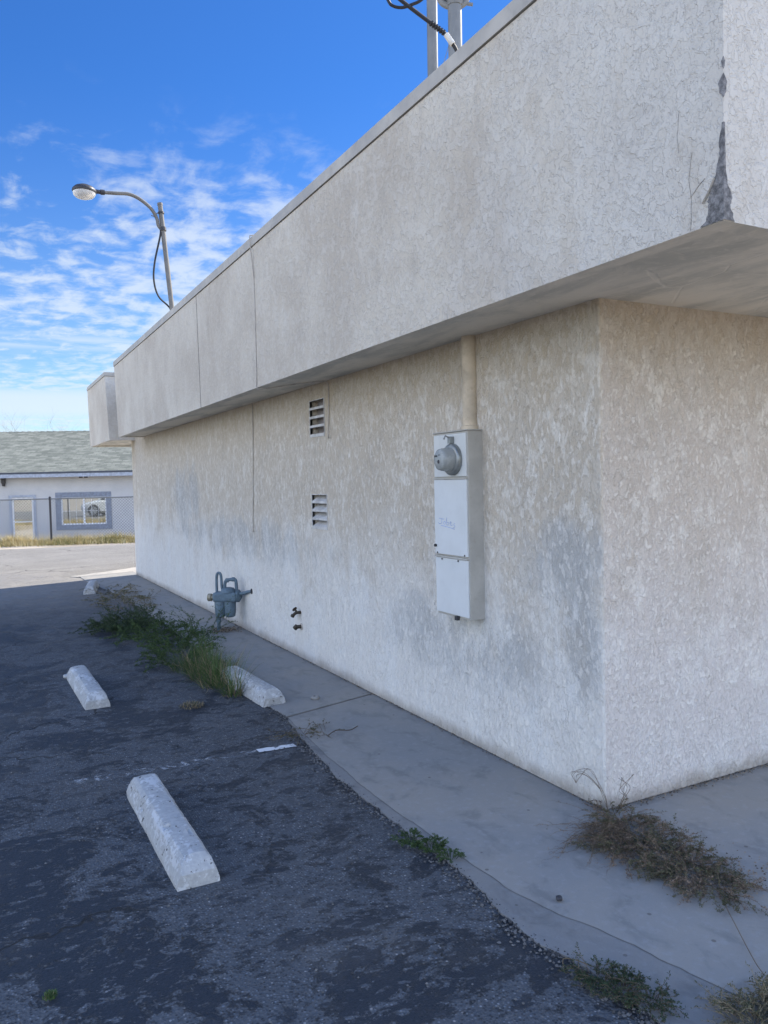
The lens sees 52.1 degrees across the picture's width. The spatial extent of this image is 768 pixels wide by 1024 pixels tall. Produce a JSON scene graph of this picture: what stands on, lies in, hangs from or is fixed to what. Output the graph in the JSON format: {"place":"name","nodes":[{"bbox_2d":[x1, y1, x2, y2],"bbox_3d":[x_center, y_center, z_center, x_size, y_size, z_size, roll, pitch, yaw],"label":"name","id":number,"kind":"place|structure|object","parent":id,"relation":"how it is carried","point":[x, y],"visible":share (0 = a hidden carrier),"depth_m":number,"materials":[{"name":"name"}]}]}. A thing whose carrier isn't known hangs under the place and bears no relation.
{"place":"outdoors","nodes":[
{"label":"outdoors","id":0,"kind":"place"},
{"bbox_2d":[0,530,134,546],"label":"dry roadside grass","id":1,"kind":"structure","parent":0,"point":[16,542],"depth_m":22.51,"materials":[{"name":"plant"}]},
{"bbox_2d":[0,542,134,548],"bbox_3d":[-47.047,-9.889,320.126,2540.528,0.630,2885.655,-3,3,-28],"label":"ground","id":2,"kind":"structure","parent":0,"point":[23,547],"depth_m":21.98,"materials":[{"name":"beige concrete"}]},
{"bbox_2d":[1,413,48,431],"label":"bare tree","id":3,"kind":"object","parent":2,"relation":"on","point":[16,425],"visible":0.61,"depth_m":50.73,"materials":[{"name":"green plant"}]},
{"bbox_2d":[0,430,134,542],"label":"house","id":4,"kind":"structure","parent":2,"relation":"on","point":[53,464],"depth_m":29.09,"materials":[{"name":"paint"}]},
{"bbox_2d":[8,495,37,542],"bbox_3d":[-13.235,0.407,28.823,0.950,2.050,0.085,-2,2,-7],"label":"door","id":5,"kind":"structure","parent":4,"relation":"in","point":[30,506],"depth_m":28.82,"materials":[{"name":"white plastic"}]},
{"bbox_2d":[55,491,111,529],"bbox_3d":[-11.105,-0.047,29.066,1.980,1.380,0.100,-2,2,-7],"label":"window","id":6,"kind":"structure","parent":4,"relation":"in","point":[70,506],"depth_m":29.07,"materials":[{"name":"glass"}]},
{"bbox_2d":[0,496,134,541],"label":"chain link fence","id":7,"kind":"object","parent":2,"relation":"on","point":[49,498],"visible":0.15,"depth_m":22.70,"materials":[{"name":"metal"}]},
{"bbox_2d":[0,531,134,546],"bbox_3d":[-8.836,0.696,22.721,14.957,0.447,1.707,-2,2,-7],"label":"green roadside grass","id":8,"kind":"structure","parent":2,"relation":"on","point":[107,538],"depth_m":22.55,"materials":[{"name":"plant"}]},
{"bbox_2d":[87,0,767,809],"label":"commercial building","id":9,"kind":"structure","parent":2,"relation":"on","point":[557,210],"depth_m":4.07,"materials":[{"name":"paint"}]},
{"bbox_2d":[72,183,173,309],"bbox_3d":[-3.516,-3.180,10.762,1.342,2.453,0.314,-2,2,-21],"label":"roof light","id":10,"kind":"object","parent":9,"relation":"on","point":[82,191],"visible":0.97,"depth_m":10.95,"materials":[{"name":"metal"}]},
{"bbox_2d":[207,571,252,630],"bbox_3d":[-1.623,0.980,8.503,0.598,0.672,0.208,0,2,22],"label":"gas meter","id":11,"kind":"object","parent":9,"relation":"attached to","point":[223,596],"visible":0.94,"depth_m":8.48,"materials":[{"name":"paint"}]},
{"bbox_2d":[252,403,253,531],"bbox_3d":[-1.366,-0.453,8.105,0.029,1.326,0.110,-3,3,-28],"label":"wall cable","id":12,"kind":"object","parent":9,"relation":"attached to","point":[252,449],"depth_m":8.06,"materials":[{"name":"grey plastic"}]},
{"bbox_2d":[249,235,330,437],"bbox_3d":[-0.753,-1.452,6.470,0.708,1.713,0.134,0,2,21],"label":"wall cable","id":13,"kind":"object","parent":9,"relation":"attached to","point":[256,352],"depth_m":6.53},
{"bbox_2d":[291,607,300,617],"bbox_3d":[-0.786,0.907,7.097,0.120,0.098,0.053,-1,2,4],"label":"hose faucet","id":14,"kind":"object","parent":9,"relation":"attached to","point":[295,612],"visible":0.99,"depth_m":7.08,"materials":[{"name":"black metal"}]},
{"bbox_2d":[293,623,302,629],"bbox_3d":[-0.768,1.035,7.086,0.111,0.065,0.057,-1,2,4],"label":"pipe stub","id":15,"kind":"object","parent":9,"relation":"attached to","point":[296,627],"visible":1,"depth_m":7.07,"materials":[{"name":"black metal"}]},
{"bbox_2d":[427,0,437,75],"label":"service mast","id":16,"kind":"object","parent":9,"relation":"on","point":[432,50],"visible":0.14,"depth_m":5.97,"materials":[{"name":"grey metal"}]},
{"bbox_2d":[437,0,472,57],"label":"service mast","id":17,"kind":"object","parent":9,"relation":"on","point":[452,7],"visible":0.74,"depth_m":5.56,"materials":[{"name":"grey metal"}]},
{"bbox_2d":[386,0,460,60],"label":"service cable","id":18,"kind":"object","parent":17,"relation":"attached to","point":[441,31],"visible":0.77,"depth_m":4.99,"materials":[{"name":"black rubber"}]},
{"bbox_2d":[433,335,484,620],"bbox_3d":[0.407,-0.194,4.622,0.256,1.651,0.367,-3,3,-28],"label":"electric meter box","id":19,"kind":"object","parent":9,"relation":"attached to","point":[459,518],"visible":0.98,"depth_m":4.52,"materials":[{"name":"paint"}]},
{"bbox_2d":[434,479,468,556],"bbox_3d":[0.394,0.032,4.622,0.014,0.446,0.348,-3,3,-28],"label":"door panel","id":20,"kind":"structure","parent":19,"relation":"in","point":[450,496],"depth_m":4.60,"materials":[{"name":"white metal"}]},
{"bbox_2d":[436,556,469,617],"bbox_3d":[0.405,0.440,4.639,0.010,0.331,0.348,-3,3,-28],"label":"door panel","id":21,"kind":"structure","parent":19,"relation":"in","point":[452,576],"depth_m":4.62,"materials":[{"name":"grey metal"}]},
{"bbox_2d":[0,544,135,576],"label":"street","id":22,"kind":"structure","parent":0,"point":[66,561],"depth_m":17.44,"materials":[{"name":"grey asphalt"}]},
{"bbox_2d":[70,567,135,577],"bbox_3d":[-1.430,0.952,17.301,10.450,0.040,3.140,-3,3,-28],"label":"apron","id":23,"kind":"object","parent":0,"point":[133,569],"visible":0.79,"depth_m":14.60,"materials":[{"name":"concrete"}]},
{"bbox_2d":[0,0,511,431],"label":"sky","id":24,"kind":"structure","parent":0,"point":[219,113],"materials":[{"name":"blue"}]},
{"bbox_2d":[0,574,657,1023],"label":"parking lot","id":25,"kind":"structure","parent":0,"point":[60,918],"depth_m":3.15,"materials":[{"name":"grey asphalt"}]},
{"bbox_2d":[42,989,57,1000],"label":"moss tuft","id":26,"kind":"object","parent":25,"relation":"on","point":[52,992],"visible":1,"depth_m":2.46,"materials":[{"name":"green plant"}]},
{"bbox_2d":[67,665,109,709],"bbox_3d":[-2.333,1.354,6.161,0.181,0.114,1.084,-3,3,-29],"label":"parking stop","id":27,"kind":"object","parent":25,"relation":"on","point":[89,691],"visible":1,"depth_m":5.91,"materials":[{"name":"white concrete"}]},
{"bbox_2d":[83,580,98,594],"bbox_3d":[-4.551,1.161,12.202,0.181,0.114,0.963,-2,2,-17],"label":"parking stop","id":28,"kind":"object","parent":25,"relation":"on","point":[92,584],"visible":0.94,"depth_m":11.81,"materials":[{"name":"white concrete"}]},
{"bbox_2d":[68,597,166,637],"bbox_3d":[-2.886,1.134,8.807,1.029,0.348,1.340,-1,2,1],"label":"weed","id":29,"kind":"object","parent":25,"relation":"on","point":[112,621],"visible":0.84,"depth_m":8.62,"materials":[{"name":"green plant"}]},
{"bbox_2d":[81,583,160,610],"bbox_3d":[-3.735,1.122,11.023,0.946,0.235,2.789,-3,3,-28],"label":"weed","id":30,"kind":"object","parent":25,"relation":"on","point":[128,596],"visible":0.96,"depth_m":10.90,"materials":[{"name":"plant"}]},
{"bbox_2d":[99,609,226,672],"bbox_3d":[-2.092,1.177,7.680,1.095,0.323,2.171,-3,3,-28],"label":"weed","id":31,"kind":"object","parent":25,"relation":"on","point":[167,642],"visible":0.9,"depth_m":7.68,"materials":[{"name":"green plant"}]},
{"bbox_2d":[126,773,219,891],"bbox_3d":[-1.001,1.425,3.624,0.180,0.114,1.113,-3,3,-28],"label":"parking stop","id":32,"kind":"object","parent":25,"relation":"on","point":[184,856],"visible":1,"depth_m":3.40,"materials":[{"name":"white concrete"}]},
{"bbox_2d":[179,700,203,709],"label":"weed tuft","id":33,"kind":"object","parent":25,"relation":"on","point":[191,703],"visible":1,"depth_m":5.67,"materials":[{"name":"plant"}]},
{"bbox_2d":[152,631,263,697],"bbox_3d":[-1.372,1.131,6.405,0.821,0.482,1.819,-3,3,-28],"label":"grass clump","id":34,"kind":"object","parent":25,"relation":"on","point":[213,666],"visible":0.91,"depth_m":6.36,"materials":[{"name":"green plant"}]},
{"bbox_2d":[222,666,285,707],"bbox_3d":[-1.031,1.325,6.057,0.180,0.114,0.965,-3,3,-30],"label":"parking stop","id":35,"kind":"object","parent":25,"relation":"on","point":[262,693],"visible":0.87,"depth_m":5.78,"materials":[{"name":"white concrete"}]},
{"bbox_2d":[256,744,295,751],"bbox_3d":[-0.650,1.425,4.744,0.238,0.001,0.066,-2,2,-21],"label":"painted stall line","id":36,"kind":"object","parent":25,"relation":"on","point":[271,748],"visible":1,"depth_m":4.74,"materials":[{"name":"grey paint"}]},
{"bbox_2d":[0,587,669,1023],"bbox_3d":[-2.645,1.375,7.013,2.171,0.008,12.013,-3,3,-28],"label":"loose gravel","id":37,"kind":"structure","parent":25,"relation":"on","point":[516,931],"depth_m":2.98,"materials":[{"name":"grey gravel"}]},
{"bbox_2d":[390,827,465,862],"bbox_3d":[0.194,1.427,3.386,0.382,0.050,0.187,1,3,45],"label":"weed","id":38,"kind":"object","parent":25,"relation":"on","point":[437,847],"visible":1,"depth_m":3.38,"materials":[{"name":"green plant"}]},
{"bbox_2d":[562,958,587,966],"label":"twig","id":39,"kind":"object","parent":25,"relation":"on","point":[573,959],"visible":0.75,"depth_m":2.57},
{"bbox_2d":[80,572,767,1005],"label":"sidewalk","id":40,"kind":"structure","parent":0,"point":[488,812],"depth_m":3.71,"materials":[{"name":"concrete"}]},
{"bbox_2d":[150,595,237,638],"bbox_3d":[-1.887,1.100,8.173,0.877,0.414,0.780,1,3,39],"label":"weed","id":41,"kind":"object","parent":40,"relation":"on","point":[191,621],"visible":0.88,"depth_m":8.18,"materials":[{"name":"plant"}]},
{"bbox_2d":[264,718,344,745],"bbox_3d":[-0.514,1.366,4.951,0.506,0.078,0.427,-3,3,-28],"label":"weed","id":42,"kind":"object","parent":40,"relation":"on","point":[295,735],"visible":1,"depth_m":4.93,"materials":[{"name":"plant"}]},
{"bbox_2d":[310,695,319,699],"bbox_3d":[-0.507,1.363,5.767,0.064,0.034,0.055,-3,3,-28],"label":"stone","id":43,"kind":"object","parent":40,"relation":"on","point":[315,697],"visible":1,"depth_m":5.75,"materials":[{"name":"stone"}]},
{"bbox_2d":[301,695,367,713],"bbox_3d":[-1.480,1.309,8.139,0.920,0.001,14.500,-3,3,-28],"label":"joint","id":44,"kind":"object","parent":40,"relation":"attached to","point":[334,704],"visible":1,"depth_m":5.62,"materials":[{"name":"grey concrete"}]},
{"bbox_2d":[328,726,357,735],"bbox_3d":[-0.260,1.385,4.978,0.249,0.011,0.045,-3,3,-35],"label":"twig","id":45,"kind":"object","parent":40,"relation":"on","point":[342,730],"visible":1,"depth_m":4.98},
{"bbox_2d":[140,577,767,909],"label":"leaf litter","id":46,"kind":"object","parent":40,"relation":"on","point":[234,628],"visible":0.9,"depth_m":4.06,"materials":[{"name":"brown plant"}]},
{"bbox_2d":[556,895,562,900],"bbox_3d":[0.658,1.450,2.949,0.024,0.018,0.028,-1,2,3],"label":"stone","id":47,"kind":"object","parent":40,"relation":"on","point":[558,897],"visible":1,"depth_m":2.94,"materials":[{"name":"stone"}]},
{"bbox_2d":[533,768,767,915],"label":"tumbleweed","id":48,"kind":"object","parent":40,"relation":"on","point":[647,856],"visible":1,"depth_m":3.23,"materials":[{"name":"brown plant"}]},
{"bbox_2d":[723,881,762,972],"bbox_3d":[1.235,1.438,2.742,0.030,0.014,0.576,-1,2,12],"label":"sidewalk crack","id":49,"kind":"object","parent":40,"relation":"on","point":[741,936],"visible":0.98,"depth_m":2.67,"materials":[{"name":"grey concrete"}]},
{"bbox_2d":[288,719,767,1023],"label":"curb","id":50,"kind":"object","parent":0,"point":[554,929],"visible":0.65,"depth_m":2.69,"materials":[{"name":"concrete"}]},
{"bbox_2d":[288,718,760,1006],"bbox_3d":[0.211,1.443,3.701,0.219,0.001,3.688,-3,3,-31],"label":"sidewalk crack","id":51,"kind":"object","parent":50,"relation":"on","point":[511,890],"visible":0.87,"depth_m":2.99,"materials":[{"name":"grey concrete"}]},
{"bbox_2d":[557,942,688,1022],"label":"weed","id":52,"kind":"object","parent":50,"relation":"on","point":[603,983],"visible":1,"depth_m":2.41,"materials":[{"name":"green plant"}]},
{"bbox_2d":[691,960,767,1023],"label":"weed","id":53,"kind":"object","parent":50,"relation":"on","point":[762,992],"visible":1,"depth_m":2.30,"materials":[{"name":"brown plant"}]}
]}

